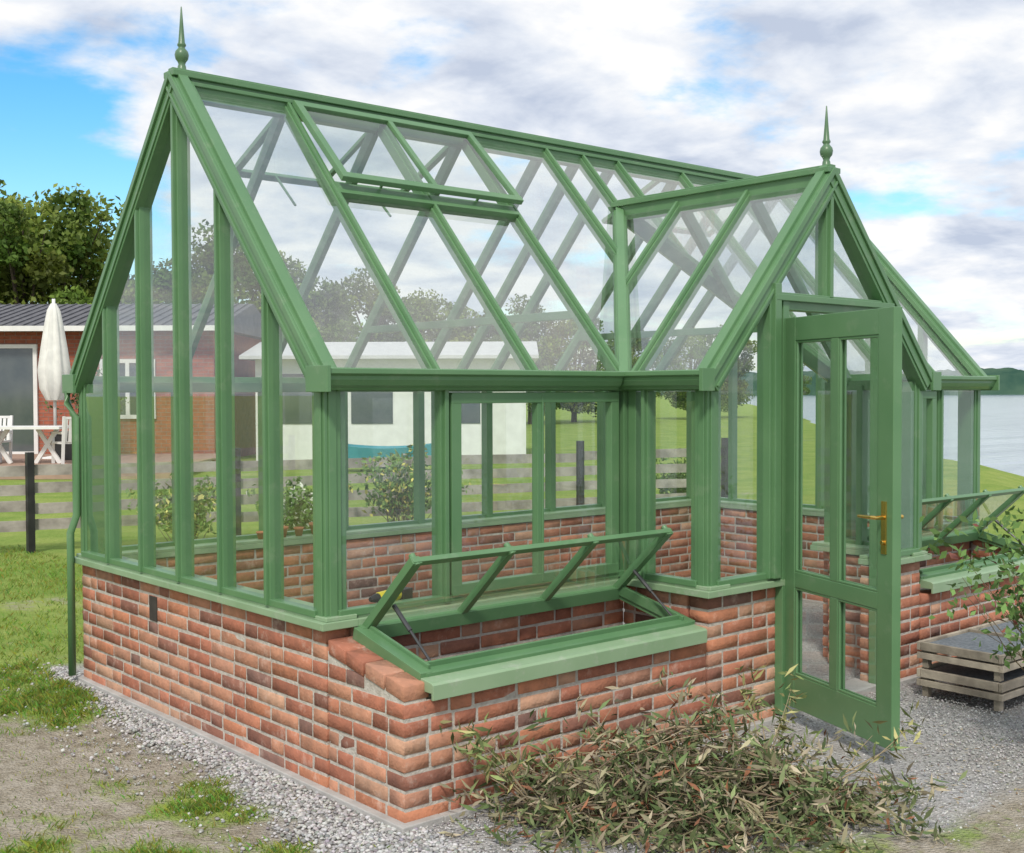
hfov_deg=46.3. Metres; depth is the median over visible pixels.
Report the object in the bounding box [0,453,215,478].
deck
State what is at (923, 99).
sky
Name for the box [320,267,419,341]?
deciduous tree
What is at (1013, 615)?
rose bush
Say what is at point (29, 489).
rail fence
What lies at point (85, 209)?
deciduous tree
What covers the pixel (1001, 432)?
lake water
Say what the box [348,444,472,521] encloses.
garden shrub
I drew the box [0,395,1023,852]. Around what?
ground
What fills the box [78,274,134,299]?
deciduous tree
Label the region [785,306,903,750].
door leaf
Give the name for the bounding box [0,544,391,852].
grass
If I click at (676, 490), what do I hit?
garden shrub
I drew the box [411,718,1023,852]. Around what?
fallen leaves
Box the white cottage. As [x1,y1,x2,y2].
[239,341,538,460]
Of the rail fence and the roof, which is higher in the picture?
the roof
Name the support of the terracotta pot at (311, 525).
on the greenhouse
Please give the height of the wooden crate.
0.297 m
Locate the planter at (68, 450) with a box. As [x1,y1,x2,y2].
[50,431,71,459]
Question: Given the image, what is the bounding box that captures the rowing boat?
[348,443,430,468]
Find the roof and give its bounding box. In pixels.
[0,303,260,339]
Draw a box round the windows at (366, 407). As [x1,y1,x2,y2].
[282,374,479,423]
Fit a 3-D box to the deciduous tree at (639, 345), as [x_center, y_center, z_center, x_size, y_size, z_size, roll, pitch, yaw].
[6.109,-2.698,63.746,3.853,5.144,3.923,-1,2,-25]
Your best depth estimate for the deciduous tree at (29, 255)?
42.98 m
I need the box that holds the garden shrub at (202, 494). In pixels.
[125,472,216,541]
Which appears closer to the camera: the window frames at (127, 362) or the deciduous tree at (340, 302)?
the window frames at (127, 362)
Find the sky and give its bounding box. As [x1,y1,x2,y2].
[0,0,1023,372]
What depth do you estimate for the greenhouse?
5.89 m
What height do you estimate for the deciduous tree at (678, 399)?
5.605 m
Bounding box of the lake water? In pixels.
[742,395,1023,475]
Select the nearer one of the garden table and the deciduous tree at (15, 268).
the garden table
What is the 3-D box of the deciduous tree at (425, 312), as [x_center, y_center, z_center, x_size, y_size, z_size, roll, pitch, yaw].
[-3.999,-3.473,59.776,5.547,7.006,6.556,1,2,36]
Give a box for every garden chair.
[0,415,12,462]
[51,416,71,463]
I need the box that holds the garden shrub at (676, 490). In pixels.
[656,448,685,493]
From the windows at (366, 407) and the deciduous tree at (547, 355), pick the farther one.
the deciduous tree at (547, 355)
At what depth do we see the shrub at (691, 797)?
4.48 m
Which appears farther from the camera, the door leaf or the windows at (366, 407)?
the windows at (366, 407)
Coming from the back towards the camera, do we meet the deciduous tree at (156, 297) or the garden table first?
the deciduous tree at (156, 297)
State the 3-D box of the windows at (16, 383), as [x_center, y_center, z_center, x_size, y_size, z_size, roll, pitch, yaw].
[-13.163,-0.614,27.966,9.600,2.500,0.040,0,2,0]
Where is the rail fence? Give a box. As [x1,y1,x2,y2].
[0,438,727,552]
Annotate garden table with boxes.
[0,426,68,463]
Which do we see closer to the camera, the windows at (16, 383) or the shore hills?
the windows at (16, 383)
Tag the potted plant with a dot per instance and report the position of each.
(77, 397)
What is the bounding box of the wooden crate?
[916,618,1023,711]
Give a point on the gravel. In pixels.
(244, 768)
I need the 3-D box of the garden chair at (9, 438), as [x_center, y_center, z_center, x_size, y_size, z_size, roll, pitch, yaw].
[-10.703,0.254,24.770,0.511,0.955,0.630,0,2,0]
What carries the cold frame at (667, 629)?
on the greenhouse
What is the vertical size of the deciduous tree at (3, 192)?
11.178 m
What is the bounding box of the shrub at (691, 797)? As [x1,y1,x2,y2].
[438,664,967,852]
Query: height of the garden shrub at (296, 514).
0.772 m
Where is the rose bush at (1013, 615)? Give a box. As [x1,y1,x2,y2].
[919,505,1023,670]
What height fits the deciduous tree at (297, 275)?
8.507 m
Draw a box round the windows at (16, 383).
[0,348,135,451]
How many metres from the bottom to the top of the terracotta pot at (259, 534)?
0.046 m
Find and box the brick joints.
[0,331,214,453]
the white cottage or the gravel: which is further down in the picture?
the gravel
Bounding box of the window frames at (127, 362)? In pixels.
[0,325,214,453]
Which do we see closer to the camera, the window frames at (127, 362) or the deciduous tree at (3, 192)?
the window frames at (127, 362)
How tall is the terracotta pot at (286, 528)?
0.066 m
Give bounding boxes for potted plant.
[42,369,129,417]
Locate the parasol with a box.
[37,299,70,458]
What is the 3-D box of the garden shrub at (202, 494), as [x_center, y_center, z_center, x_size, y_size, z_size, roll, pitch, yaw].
[-3.354,0.871,12.328,1.036,0.841,1.113,-2,2,-41]
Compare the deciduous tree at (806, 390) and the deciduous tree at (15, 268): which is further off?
the deciduous tree at (806, 390)
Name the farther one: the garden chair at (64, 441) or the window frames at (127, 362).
the window frames at (127, 362)
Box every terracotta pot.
[256,531,262,538]
[284,526,288,536]
[294,527,303,535]
[309,522,312,533]
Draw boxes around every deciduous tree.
[0,179,52,303]
[0,182,163,304]
[0,193,107,304]
[0,221,29,303]
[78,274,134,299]
[132,267,205,303]
[153,219,260,308]
[208,250,343,336]
[295,281,363,341]
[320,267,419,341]
[393,287,469,341]
[448,308,515,341]
[489,293,579,423]
[533,313,603,421]
[590,330,662,396]
[649,327,727,410]
[697,324,756,412]
[803,365,811,394]
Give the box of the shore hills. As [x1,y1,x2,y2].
[658,367,1023,394]
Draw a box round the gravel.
[0,659,1023,852]
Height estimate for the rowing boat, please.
0.533 m
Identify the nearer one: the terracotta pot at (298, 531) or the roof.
the terracotta pot at (298, 531)
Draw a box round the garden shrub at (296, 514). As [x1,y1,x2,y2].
[246,476,312,530]
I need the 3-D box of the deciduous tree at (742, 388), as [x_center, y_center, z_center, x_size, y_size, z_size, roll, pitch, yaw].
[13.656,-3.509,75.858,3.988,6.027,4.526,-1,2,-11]
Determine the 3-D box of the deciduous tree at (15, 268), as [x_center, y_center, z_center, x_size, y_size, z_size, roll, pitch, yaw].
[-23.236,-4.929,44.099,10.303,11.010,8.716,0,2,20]
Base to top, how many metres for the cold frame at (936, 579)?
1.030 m
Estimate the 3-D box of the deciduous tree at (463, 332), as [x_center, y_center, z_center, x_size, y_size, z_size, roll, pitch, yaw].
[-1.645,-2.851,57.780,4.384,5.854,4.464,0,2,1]
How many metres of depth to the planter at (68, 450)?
25.24 m
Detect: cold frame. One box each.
[353,525,706,700]
[867,485,1023,593]
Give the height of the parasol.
3.550 m
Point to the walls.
(245, 422)
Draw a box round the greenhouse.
[62,7,1023,832]
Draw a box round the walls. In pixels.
[0,331,260,460]
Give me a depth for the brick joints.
27.95 m
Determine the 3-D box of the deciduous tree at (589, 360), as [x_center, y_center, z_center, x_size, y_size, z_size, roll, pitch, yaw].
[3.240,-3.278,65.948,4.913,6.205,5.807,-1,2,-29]

